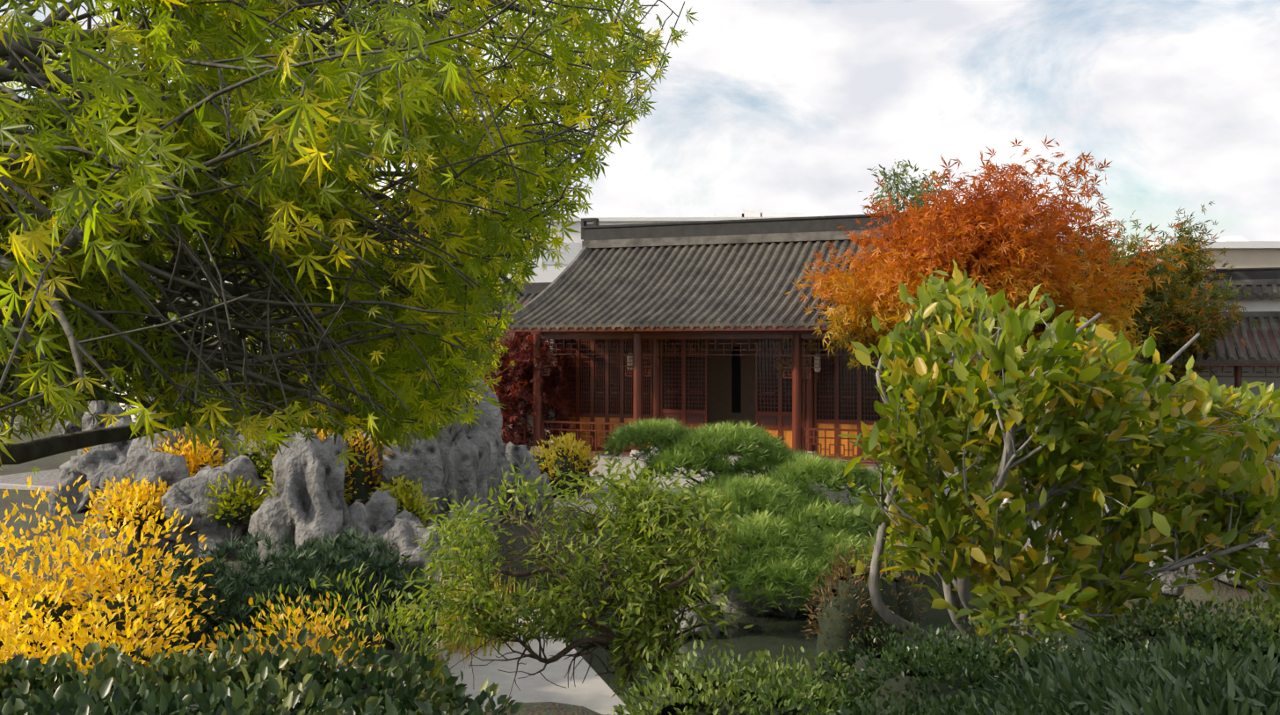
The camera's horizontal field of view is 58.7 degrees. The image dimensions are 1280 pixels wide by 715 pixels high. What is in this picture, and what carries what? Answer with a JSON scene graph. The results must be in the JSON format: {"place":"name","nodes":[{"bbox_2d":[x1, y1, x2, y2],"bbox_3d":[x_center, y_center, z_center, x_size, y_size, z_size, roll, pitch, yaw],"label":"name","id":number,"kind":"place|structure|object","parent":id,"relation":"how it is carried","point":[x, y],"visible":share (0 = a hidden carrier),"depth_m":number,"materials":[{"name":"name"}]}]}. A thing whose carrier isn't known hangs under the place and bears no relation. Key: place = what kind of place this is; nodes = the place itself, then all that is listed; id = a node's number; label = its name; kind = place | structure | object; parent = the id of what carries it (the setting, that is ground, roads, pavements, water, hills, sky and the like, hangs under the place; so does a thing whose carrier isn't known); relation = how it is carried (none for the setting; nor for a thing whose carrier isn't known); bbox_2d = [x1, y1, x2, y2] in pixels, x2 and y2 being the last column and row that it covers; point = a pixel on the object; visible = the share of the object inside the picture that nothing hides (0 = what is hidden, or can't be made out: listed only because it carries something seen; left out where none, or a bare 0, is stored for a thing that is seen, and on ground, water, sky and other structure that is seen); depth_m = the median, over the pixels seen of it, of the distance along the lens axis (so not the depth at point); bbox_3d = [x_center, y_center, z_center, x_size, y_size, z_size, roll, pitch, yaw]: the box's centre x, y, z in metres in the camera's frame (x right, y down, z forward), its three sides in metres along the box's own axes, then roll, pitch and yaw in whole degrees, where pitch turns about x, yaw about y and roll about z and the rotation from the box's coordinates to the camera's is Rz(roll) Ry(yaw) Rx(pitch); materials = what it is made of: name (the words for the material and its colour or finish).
{"place":"outdoors","nodes":[
{"label":"outdoors","id":0,"kind":"place"},
{"bbox_2d":[268,414,392,502],"bbox_3d":[-4.546,1.575,16.934,1.796,2.239,1.319,0,1,2],"label":"vine shrub","id":1,"kind":"object","parent":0,"point":[358,474],"depth_m":16.86,"materials":[{"name":"plant"}]},
{"bbox_2d":[0,0,698,475],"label":"green maple","id":2,"kind":"object","parent":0,"point":[330,86],"depth_m":3.80,"materials":[{"name":"green plant"}]},
{"bbox_2d":[375,130,508,393],"bbox_3d":[-4.579,-0.847,23.953,3.517,8.290,3.900,0,1,2],"label":"ginkgo tree","id":3,"kind":"object","parent":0,"point":[498,379],"depth_m":24.07,"materials":[{"name":"green plant"}]},
{"bbox_2d":[0,209,1032,360],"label":"wall","id":4,"kind":"structure","parent":0,"point":[551,273],"depth_m":78.06,"materials":[{"name":"white paint"}]},
{"bbox_2d":[0,468,1072,546],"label":"courtyard paving","id":5,"kind":"structure","parent":0,"point":[47,478],"depth_m":26.49,"materials":[{"name":"stone"}]},
{"bbox_2d":[530,431,599,497],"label":"spirea shrub","id":6,"kind":"object","parent":5,"relation":"on","point":[567,439],"depth_m":24.90,"materials":[{"name":"yellow plant"}]},
{"bbox_2d":[856,477,891,505],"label":"mound pine shrub","id":7,"kind":"object","parent":5,"relation":"on","point":[888,480],"visible":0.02,"depth_m":21.83,"materials":[{"name":"green plant"}]},
{"bbox_2d":[863,465,938,489],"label":"mound pine shrub","id":8,"kind":"object","parent":5,"relation":"on","point":[887,469],"depth_m":23.60,"materials":[{"name":"green plant"}]},
{"bbox_2d":[0,392,1279,714],"bbox_3d":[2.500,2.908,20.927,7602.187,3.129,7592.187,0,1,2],"label":"ground","id":9,"kind":"structure","parent":0,"point":[1197,592],"depth_m":18.18,"materials":[{"name":"soil"}]},
{"bbox_2d":[55,401,87,435],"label":"rock","id":10,"kind":"object","parent":9,"relation":"on","point":[70,427],"visible":0.1,"depth_m":40.79,"materials":[{"name":"grey stone"}]},
{"bbox_2d":[81,446,91,454],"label":"vine shrub","id":11,"kind":"object","parent":9,"relation":"on","point":[85,448],"depth_m":24.90,"materials":[{"name":"yellow plant"}]},
{"bbox_2d":[47,417,132,518],"bbox_3d":[-9.785,2.285,21.317,1.565,2.280,2.328,0,1,36],"label":"rock","id":12,"kind":"object","parent":9,"relation":"on","point":[95,463],"visible":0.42,"depth_m":20.65,"materials":[{"name":"grey stone"}]},
{"bbox_2d":[77,390,131,455],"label":"rock","id":13,"kind":"object","parent":9,"relation":"on","point":[100,406],"visible":0.12,"depth_m":31.89,"materials":[{"name":"grey stone"}]},
{"bbox_2d":[0,578,210,681],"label":"yellow shrub","id":14,"kind":"object","parent":9,"relation":"on","point":[82,637],"depth_m":6.73,"materials":[{"name":"yellow plant"}]},
{"bbox_2d":[0,474,225,665],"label":"yellow shrub","id":15,"kind":"object","parent":9,"relation":"on","point":[80,585],"depth_m":7.67,"materials":[{"name":"yellow plant"}]},
{"bbox_2d":[93,446,189,554],"bbox_3d":[-7.631,2.440,17.512,1.422,2.119,1.362,0,1,-27],"label":"rock","id":16,"kind":"object","parent":9,"relation":"on","point":[141,463],"visible":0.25,"depth_m":17.25,"materials":[{"name":"grey stone"}]},
{"bbox_2d":[85,472,170,543],"bbox_3d":[-7.491,2.249,16.927,1.384,1.083,1.031,0,1,24],"label":"vine shrub","id":17,"kind":"object","parent":16,"relation":"attached to","point":[143,498],"depth_m":16.75,"materials":[{"name":"yellow plant"}]},
{"bbox_2d":[0,640,317,714],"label":"camellia shrub","id":18,"kind":"object","parent":9,"relation":"on","point":[19,673],"depth_m":5.66,"materials":[{"name":"green plant"}]},
{"bbox_2d":[0,676,332,714],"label":"shrub","id":19,"kind":"object","parent":9,"relation":"on","point":[82,703],"visible":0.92,"depth_m":4.71,"materials":[{"name":"green plant"}]},
{"bbox_2d":[126,342,241,463],"bbox_3d":[-7.406,1.775,19.078,2.371,4.033,1.803,0,1,-11],"label":"rock","id":20,"kind":"object","parent":9,"relation":"on","point":[136,443],"depth_m":18.28,"materials":[{"name":"grey stone"}]},
{"bbox_2d":[160,455,270,560],"bbox_3d":[-6.227,2.514,17.109,1.797,2.095,1.171,0,1,-36],"label":"rock","id":21,"kind":"object","parent":9,"relation":"on","point":[186,497],"visible":0.38,"depth_m":16.64,"materials":[{"name":"grey stone"}]},
{"bbox_2d":[149,428,225,477],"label":"vine shrub","id":22,"kind":"object","parent":21,"relation":"on","point":[192,459],"depth_m":18.03,"materials":[{"name":"yellow plant"}]},
{"bbox_2d":[200,473,267,545],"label":"vine shrub","id":23,"kind":"object","parent":21,"relation":"on","point":[247,491],"depth_m":16.57,"materials":[{"name":"green plant"}]},
{"bbox_2d":[208,415,281,467],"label":"rock","id":24,"kind":"object","parent":9,"relation":"on","point":[234,453],"depth_m":18.47,"materials":[{"name":"grey stone"}]},
{"bbox_2d":[72,523,443,671],"bbox_3d":[-4.091,2.959,12.259,3.957,2.281,2.532,0,1,-28],"label":"juniper shrub","id":25,"kind":"object","parent":9,"relation":"on","point":[310,561],"depth_m":12.01,"materials":[{"name":"green plant"}]},
{"bbox_2d":[245,436,278,479],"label":"rock","id":26,"kind":"object","parent":9,"relation":"on","point":[262,452],"visible":0.06,"depth_m":17.81,"materials":[{"name":"grey stone"}]},
{"bbox_2d":[221,424,277,479],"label":"vine shrub","id":27,"kind":"object","parent":26,"relation":"attached to","point":[267,445],"depth_m":17.67,"materials":[{"name":"green plant"}]},
{"bbox_2d":[189,591,384,674],"bbox_3d":[-2.646,2.394,8.240,1.169,1.417,1.608,1,1,38],"label":"yellow shrub","id":28,"kind":"object","parent":9,"relation":"on","point":[318,620],"depth_m":8.50,"materials":[{"name":"yellow plant"}]},
{"bbox_2d":[247,427,349,572],"bbox_3d":[-4.664,2.442,16.140,1.855,3.124,1.387,0,1,34],"label":"rock","id":29,"kind":"object","parent":9,"relation":"on","point":[309,480],"visible":0.44,"depth_m":15.74,"materials":[{"name":"grey stone"}]},
{"bbox_2d":[258,451,352,506],"bbox_3d":[-4.843,2.007,16.481,1.353,1.465,1.037,0,1,2],"label":"vine shrub","id":30,"kind":"object","parent":29,"relation":"on","point":[270,484],"visible":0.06,"depth_m":16.43,"materials":[{"name":"green plant"}]},
{"bbox_2d":[126,626,482,714],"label":"camellia shrub","id":31,"kind":"object","parent":9,"relation":"on","point":[340,673],"depth_m":6.09,"materials":[{"name":"green plant"}]},
{"bbox_2d":[212,562,455,698],"bbox_3d":[-2.949,3.065,11.056,2.454,2.002,2.454,0,1,2],"label":"light green shrub","id":32,"kind":"object","parent":9,"relation":"on","point":[374,615],"depth_m":11.02,"materials":[{"name":"green plant"}]},
{"bbox_2d":[313,408,360,441],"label":"rock","id":33,"kind":"object","parent":9,"relation":"on","point":[323,431],"depth_m":19.37,"materials":[{"name":"grey stone"}]},
{"bbox_2d":[178,657,498,714],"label":"shrub","id":34,"kind":"object","parent":9,"relation":"on","point":[326,700],"visible":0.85,"depth_m":4.90,"materials":[{"name":"green plant"}]},
{"bbox_2d":[347,432,373,508],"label":"rock","id":35,"kind":"object","parent":9,"relation":"on","point":[349,504],"visible":0.04,"depth_m":17.43,"materials":[{"name":"grey stone"}]},
{"bbox_2d":[334,488,398,574],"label":"rock","id":36,"kind":"object","parent":9,"relation":"on","point":[373,514],"visible":0.19,"depth_m":15.79,"materials":[{"name":"grey stone"}]},
{"bbox_2d":[275,656,523,714],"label":"camellia shrub","id":37,"kind":"object","parent":9,"relation":"on","point":[490,692],"depth_m":6.25,"materials":[{"name":"green plant"}]},
{"bbox_2d":[368,474,438,526],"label":"vine shrub","id":38,"kind":"object","parent":9,"relation":"on","point":[410,502],"depth_m":16.28,"materials":[{"name":"green plant"}]},
{"bbox_2d":[360,426,447,518],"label":"rock","id":39,"kind":"object","parent":9,"relation":"on","point":[432,476],"visible":0.02,"depth_m":17.13,"materials":[{"name":"grey stone"}]},
{"bbox_2d":[372,509,467,602],"bbox_3d":[-3.085,2.907,15.892,1.449,1.544,1.142,1,1,39],"label":"rock","id":40,"kind":"object","parent":9,"relation":"on","point":[403,529],"visible":0.29,"depth_m":15.50,"materials":[{"name":"grey stone"}]},
{"bbox_2d":[323,349,545,449],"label":"annex walls","id":41,"kind":"structure","parent":9,"relation":"on","point":[527,425],"depth_m":31.95,"materials":[{"name":"wood"}]},
{"bbox_2d":[285,282,551,349],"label":"annex roof","id":42,"kind":"structure","parent":41,"relation":"on","point":[533,291],"depth_m":35.85,"materials":[{"name":"tile"}]},
{"bbox_2d":[371,357,502,527],"bbox_3d":[-3.288,1.805,18.288,2.334,5.806,2.291,0,1,-28],"label":"rock","id":43,"kind":"object","parent":9,"relation":"on","point":[487,440],"visible":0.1,"depth_m":17.81,"materials":[{"name":"grey stone"}]},
{"bbox_2d":[444,429,488,509],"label":"rock","id":44,"kind":"object","parent":9,"relation":"on","point":[463,460],"visible":0.19,"depth_m":17.64,"materials":[{"name":"grey stone"}]},
{"bbox_2d":[439,499,495,586],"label":"rock","id":45,"kind":"object","parent":9,"relation":"on","point":[472,503],"visible":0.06,"depth_m":16.98,"materials":[{"name":"grey stone"}]},
{"bbox_2d":[428,567,535,695],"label":"reed leaves","id":46,"kind":"object","parent":9,"relation":"on","point":[454,646],"visible":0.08,"depth_m":13.62,"materials":[{"name":"green plant"}]},
{"bbox_2d":[483,419,508,530],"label":"rock","id":47,"kind":"object","parent":9,"relation":"on","point":[502,461],"visible":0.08,"depth_m":18.61,"materials":[{"name":"grey stone"}]},
{"bbox_2d":[501,443,512,504],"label":"rock","id":48,"kind":"object","parent":9,"relation":"on","point":[507,493],"depth_m":19.43,"materials":[{"name":"grey stone"}]},
{"bbox_2d":[501,438,532,508],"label":"rock","id":49,"kind":"object","parent":9,"relation":"on","point":[514,454],"visible":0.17,"depth_m":20.22,"materials":[{"name":"grey stone"}]},
{"bbox_2d":[421,601,629,714],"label":"pathway","id":50,"kind":"structure","parent":9,"relation":"on","point":[592,691],"depth_m":12.49,"materials":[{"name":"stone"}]},
{"bbox_2d":[511,457,553,520],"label":"rock","id":51,"kind":"object","parent":9,"relation":"on","point":[532,470],"visible":0.31,"depth_m":19.38,"materials":[{"name":"grey stone"}]},
{"bbox_2d":[483,299,585,450],"bbox_3d":[-3.393,1.118,31.762,3.776,5.476,4.849,0,1,-31],"label":"maple tree","id":52,"kind":"object","parent":9,"relation":"on","point":[511,383],"depth_m":30.73,"materials":[{"name":"red plant"}]},
{"bbox_2d":[393,449,753,712],"bbox_3d":[-0.534,2.106,9.367,2.985,2.759,2.395,0,1,2],"label":"twisted tree","id":53,"kind":"object","parent":9,"relation":"on","point":[494,607],"depth_m":9.10,"materials":[{"name":"green plant"}]},
{"bbox_2d":[562,444,595,488],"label":"rock","id":54,"kind":"object","parent":9,"relation":"on","point":[584,486],"depth_m":26.14,"materials":[{"name":"grey stone"}]},
{"bbox_2d":[101,297,1279,448],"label":"garden wall","id":55,"kind":"structure","parent":9,"relation":"on","point":[1262,304],"depth_m":33.37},
{"bbox_2d":[108,267,1279,313],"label":"roof","id":56,"kind":"structure","parent":55,"relation":"on","point":[1261,283],"depth_m":33.39,"materials":[{"name":"tile"}]},
{"bbox_2d":[695,560,725,599],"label":"rock","id":57,"kind":"object","parent":9,"relation":"on","point":[701,588],"depth_m":18.01,"materials":[{"name":"grey stone"}]},
{"bbox_2d":[606,639,874,714],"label":"azalea shrub","id":58,"kind":"object","parent":9,"relation":"on","point":[791,694],"depth_m":7.28,"materials":[{"name":"green plant"}]},
{"bbox_2d":[529,329,984,492],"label":"pavilion hall","id":59,"kind":"structure","parent":9,"relation":"on","point":[697,378],"depth_m":29.83,"materials":[{"name":"brown wood"}]},
{"bbox_2d":[501,203,995,331],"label":"pavilion roof","id":60,"kind":"structure","parent":59,"relation":"attached to","point":[724,275],"depth_m":31.18,"materials":[{"name":"grey tile"}]},
{"bbox_2d":[700,543,824,618],"bbox_3d":[1.946,3.602,17.872,2.039,1.540,2.474,0,1,5],"label":"rock","id":61,"kind":"object","parent":9,"relation":"on","point":[748,610],"visible":0.29,"depth_m":16.97,"materials":[{"name":"grey stone"}]},
{"bbox_2d":[594,415,917,614],"bbox_3d":[1.794,2.282,17.699,4.866,2.276,5.511,0,1,2],"label":"pine tree","id":62,"kind":"object","parent":61,"relation":"on","point":[799,550],"depth_m":17.24,"materials":[{"name":"green plant"}]},
{"bbox_2d":[800,541,929,676],"bbox_3d":[2.770,3.145,13.846,1.621,1.762,1.368,0,1,2],"label":"bronze shrub","id":63,"kind":"object","parent":9,"relation":"on","point":[842,633],"depth_m":13.59,"materials":[{"name":"green plant"}]},
{"bbox_2d":[865,487,908,537],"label":"rock","id":64,"kind":"object","parent":9,"relation":"on","point":[905,499],"depth_m":19.92,"materials":[{"name":"grey stone"}]},
{"bbox_2d":[930,487,966,509],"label":"rock","id":65,"kind":"object","parent":9,"relation":"on","point":[946,490],"visible":0.02,"depth_m":20.27,"materials":[{"name":"grey stone"}]},
{"bbox_2d":[812,618,1084,714],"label":"boxwood shrub","id":66,"kind":"object","parent":9,"relation":"on","point":[938,652],"depth_m":7.30,"materials":[{"name":"green plant"}]},
{"bbox_2d":[807,690,1136,714],"bbox_3d":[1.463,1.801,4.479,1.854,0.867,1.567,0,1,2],"label":"shrub","id":67,"kind":"object","parent":9,"relation":"on","point":[948,709],"visible":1,"depth_m":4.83,"materials":[{"name":"green plant"}]},
{"bbox_2d":[1014,529,1098,577],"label":"rock","id":68,"kind":"object","parent":9,"relation":"on","point":[1028,542],"depth_m":18.00,"materials":[{"name":"grey stone"}]},
{"bbox_2d":[837,258,1279,674],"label":"magnolia tree","id":69,"kind":"object","parent":9,"relation":"on","point":[1069,441],"depth_m":8.70,"materials":[{"name":"green plant"}]},
{"bbox_2d":[1101,503,1109,516],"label":"rock","id":70,"kind":"object","parent":9,"relation":"on","point":[1106,508],"depth_m":19.82,"materials":[{"name":"grey stone"}]},
{"bbox_2d":[1000,632,1211,688],"bbox_3d":[3.078,2.301,7.180,1.934,1.058,1.726,0,1,2],"label":"boxwood shrub","id":71,"kind":"object","parent":9,"relation":"on","point":[1075,658],"depth_m":7.38,"materials":[{"name":"green plant"}]},
{"bbox_2d":[956,630,1279,714],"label":"rhododendron shrub","id":72,"kind":"object","parent":9,"relation":"on","point":[1076,683],"depth_m":5.62,"materials":[{"name":"green plant"}]},
{"bbox_2d":[996,200,1262,400],"bbox_3d":[13.514,-0.681,32.616,8.312,7.758,9.030,0,1,2],"label":"tree","id":73,"kind":"object","parent":9,"relation":"on","point":[1178,297],"depth_m":30.50,"materials":[{"name":"green plant"}]},
{"bbox_2d":[1097,535,1186,600],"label":"rock","id":74,"kind":"object","parent":9,"relation":"on","point":[1171,576],"visible":0.02,"depth_m":16.06,"materials":[{"name":"grey stone"}]},
{"bbox_2d":[1062,664,1279,714],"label":"shrub","id":75,"kind":"object","parent":9,"relation":"on","point":[1238,696],"visible":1,"depth_m":4.61,"materials":[{"name":"green plant"}]},
{"bbox_2d":[1069,595,1279,676],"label":"shrub","id":76,"kind":"object","parent":9,"relation":"on","point":[1238,628],"depth_m":7.99,"materials":[{"name":"green plant"}]},
{"bbox_2d":[1114,365,1279,469],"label":"corridor frame","id":77,"kind":"object","parent":9,"relation":"on","point":[1238,372],"visible":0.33,"depth_m":31.22,"materials":[{"name":"red wood"}]},
{"bbox_2d":[1160,311,1279,365],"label":"roof","id":78,"kind":"structure","parent":77,"relation":"on","point":[1262,347],"depth_m":31.71,"materials":[{"name":"grey tile"}]},
{"bbox_2d":[1118,235,1279,269],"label":"wall","id":79,"kind":"structure","parent":9,"relation":"on","point":[1241,252],"depth_m":58.89,"materials":[{"name":"paint"}]},
{"bbox_2d":[1136,588,1279,661],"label":"shrub","id":80,"kind":"object","parent":9,"relation":"on","point":[1262,614],"depth_m":8.53,"materials":[{"name":"green plant"}]},
{"bbox_2d":[1158,518,1279,589],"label":"rock","id":81,"kind":"object","parent":9,"relation":"on","point":[1192,573],"depth_m":15.15,"materials":[{"name":"grey stone"}]},
{"bbox_2d":[0,0,1279,243],"label":"sky","id":82,"kind":"structure","parent":0,"point":[767,105],"materials":[{"name":"white"}]},
{"bbox_2d":[431,592,1156,712],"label":"ground","id":83,"kind":"structure","parent":0,"point":[773,634],"depth_m":15.66,"materials":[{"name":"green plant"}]},
{"bbox_2d":[664,601,728,637],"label":"rock","id":84,"kind":"object","parent":83,"relation":"in","point":[699,629],"visible":0.4,"depth_m":15.78,"materials":[{"name":"grey stone"}]},
{"bbox_2d":[858,159,932,213],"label":"conifer tree","id":85,"kind":"object","parent":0,"point":[905,193],"depth_m":46.33,"materials":[{"name":"green plant"}]},
{"bbox_2d":[894,170,960,212],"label":"conifer tree","id":86,"kind":"object","parent":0,"point":[929,185],"depth_m":48.37,"materials":[{"name":"green plant"}]},
{"bbox_2d":[774,134,1194,453],"bbox_3d":[7.909,-0.843,26.988,9.295,8.280,7.806,0,1,2],"label":"orange maple tree","id":87,"kind":"object","parent":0,"point":[968,244],"depth_m":25.25,"materials":[{"name":"orange plant"}]},
{"bbox_2d":[1110,243,1149,250],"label":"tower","id":88,"kind":"structure","parent":0,"point":[1124,247],"depth_m":154.24,"materials":[{"name":"white"}]}
]}

